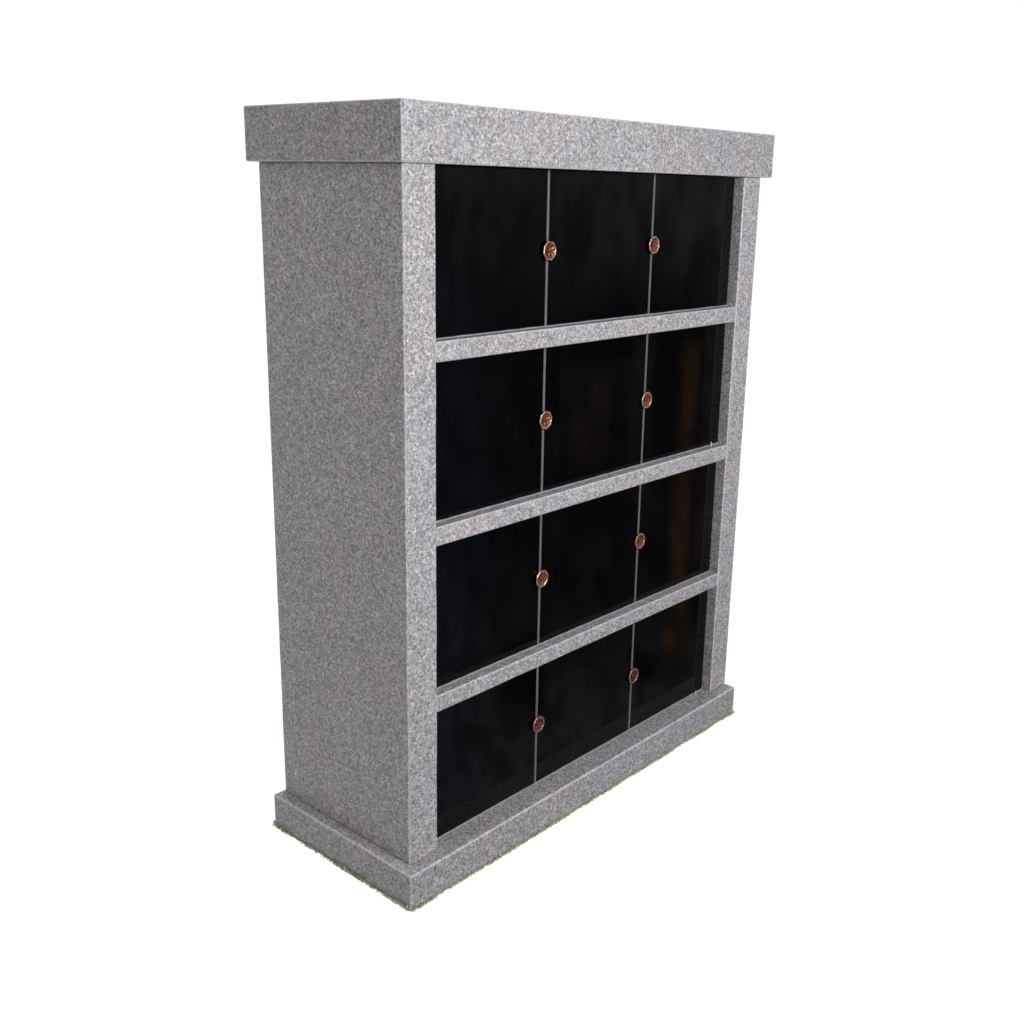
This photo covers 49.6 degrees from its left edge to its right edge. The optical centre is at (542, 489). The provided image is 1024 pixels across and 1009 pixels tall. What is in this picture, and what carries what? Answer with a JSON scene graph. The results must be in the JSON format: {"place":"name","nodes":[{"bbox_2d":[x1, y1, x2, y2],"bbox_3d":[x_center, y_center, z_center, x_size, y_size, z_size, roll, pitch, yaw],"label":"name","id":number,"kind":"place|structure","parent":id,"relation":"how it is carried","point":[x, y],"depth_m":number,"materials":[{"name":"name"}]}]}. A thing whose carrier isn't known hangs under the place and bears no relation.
{"place":"outdoors","nodes":[
{"label":"outdoors","id":0,"kind":"place"},
{"bbox_2d":[272,710,734,911],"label":"ground","id":1,"kind":"structure","parent":0,"point":[381,891],"depth_m":2.08,"materials":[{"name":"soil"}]},
{"bbox_2d":[244,98,774,908],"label":"columbarium","id":2,"kind":"structure","parent":1,"relation":"on","point":[506,362],"depth_m":1.94,"materials":[{"name":"grey stone"}]},
{"bbox_2d":[437,667,536,837],"bbox_3d":[-0.113,0.472,2.032,0.018,0.257,0.280,14,20,39],"label":"niche door","id":3,"kind":"structure","parent":2,"relation":"in","point":[486,739],"depth_m":2.03,"materials":[{"name":"black stone"}]},
{"bbox_2d":[436,515,539,686],"bbox_3d":[-0.106,0.189,1.955,0.018,0.261,0.280,14,20,39],"label":"niche door","id":4,"kind":"structure","parent":2,"relation":"in","point":[487,588],"depth_m":1.95,"materials":[{"name":"black stone"}]},
{"bbox_2d":[436,348,543,520],"bbox_3d":[-0.099,-0.099,1.877,0.018,0.264,0.280,14,20,39],"label":"niche door","id":5,"kind":"structure","parent":2,"relation":"in","point":[489,409],"depth_m":1.87,"materials":[{"name":"black stone"}]},
{"bbox_2d":[435,165,547,337],"bbox_3d":[-0.093,-0.387,1.799,0.018,0.260,0.280,14,20,39],"label":"niche door","id":6,"kind":"structure","parent":2,"relation":"in","point":[491,223],"depth_m":1.79,"materials":[{"name":"black stone"}]},
{"bbox_2d":[536,624,632,781],"bbox_3d":[0.082,0.418,2.248,0.018,0.257,0.298,14,20,39],"label":"niche door","id":7,"kind":"structure","parent":2,"relation":"in","point":[584,692],"depth_m":2.24,"materials":[{"name":"black stone"}]},
{"bbox_2d":[539,485,639,642],"bbox_3d":[0.088,0.135,2.171,0.018,0.261,0.298,14,20,39],"label":"niche door","id":8,"kind":"structure","parent":2,"relation":"in","point":[588,548],"depth_m":2.16,"materials":[{"name":"black stone"}]},
{"bbox_2d":[543,334,646,490],"bbox_3d":[0.095,-0.153,2.092,0.018,0.264,0.298,14,20,39],"label":"niche door","id":9,"kind":"structure","parent":2,"relation":"in","point":[594,390],"depth_m":2.08,"materials":[{"name":"black stone"}]},
{"bbox_2d":[547,170,653,324],"bbox_3d":[0.102,-0.441,2.014,0.018,0.260,0.298,14,20,39],"label":"niche door","id":10,"kind":"structure","parent":2,"relation":"in","point":[600,223],"depth_m":2.00,"materials":[{"name":"black stone"}]},
{"bbox_2d":[630,590,707,727],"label":"niche door","id":11,"kind":"structure","parent":2,"relation":"in","point":[668,649],"depth_m":2.45,"materials":[{"name":"black stone"}]},
{"bbox_2d":[636,462,715,601],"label":"niche door","id":12,"kind":"structure","parent":2,"relation":"in","point":[676,510],"depth_m":2.37,"materials":[{"name":"black stone"}]},
{"bbox_2d":[642,323,724,462],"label":"niche door","id":13,"kind":"structure","parent":2,"relation":"in","point":[684,373],"depth_m":2.30,"materials":[{"name":"black stone"}]},
{"bbox_2d":[649,175,734,313],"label":"niche door","id":14,"kind":"structure","parent":2,"relation":"in","point":[692,226],"depth_m":2.22,"materials":[{"name":"black stone"}]},
{"bbox_2d":[0,0,1023,1008],"label":"sky","id":15,"kind":"structure","parent":0,"point":[851,835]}
]}

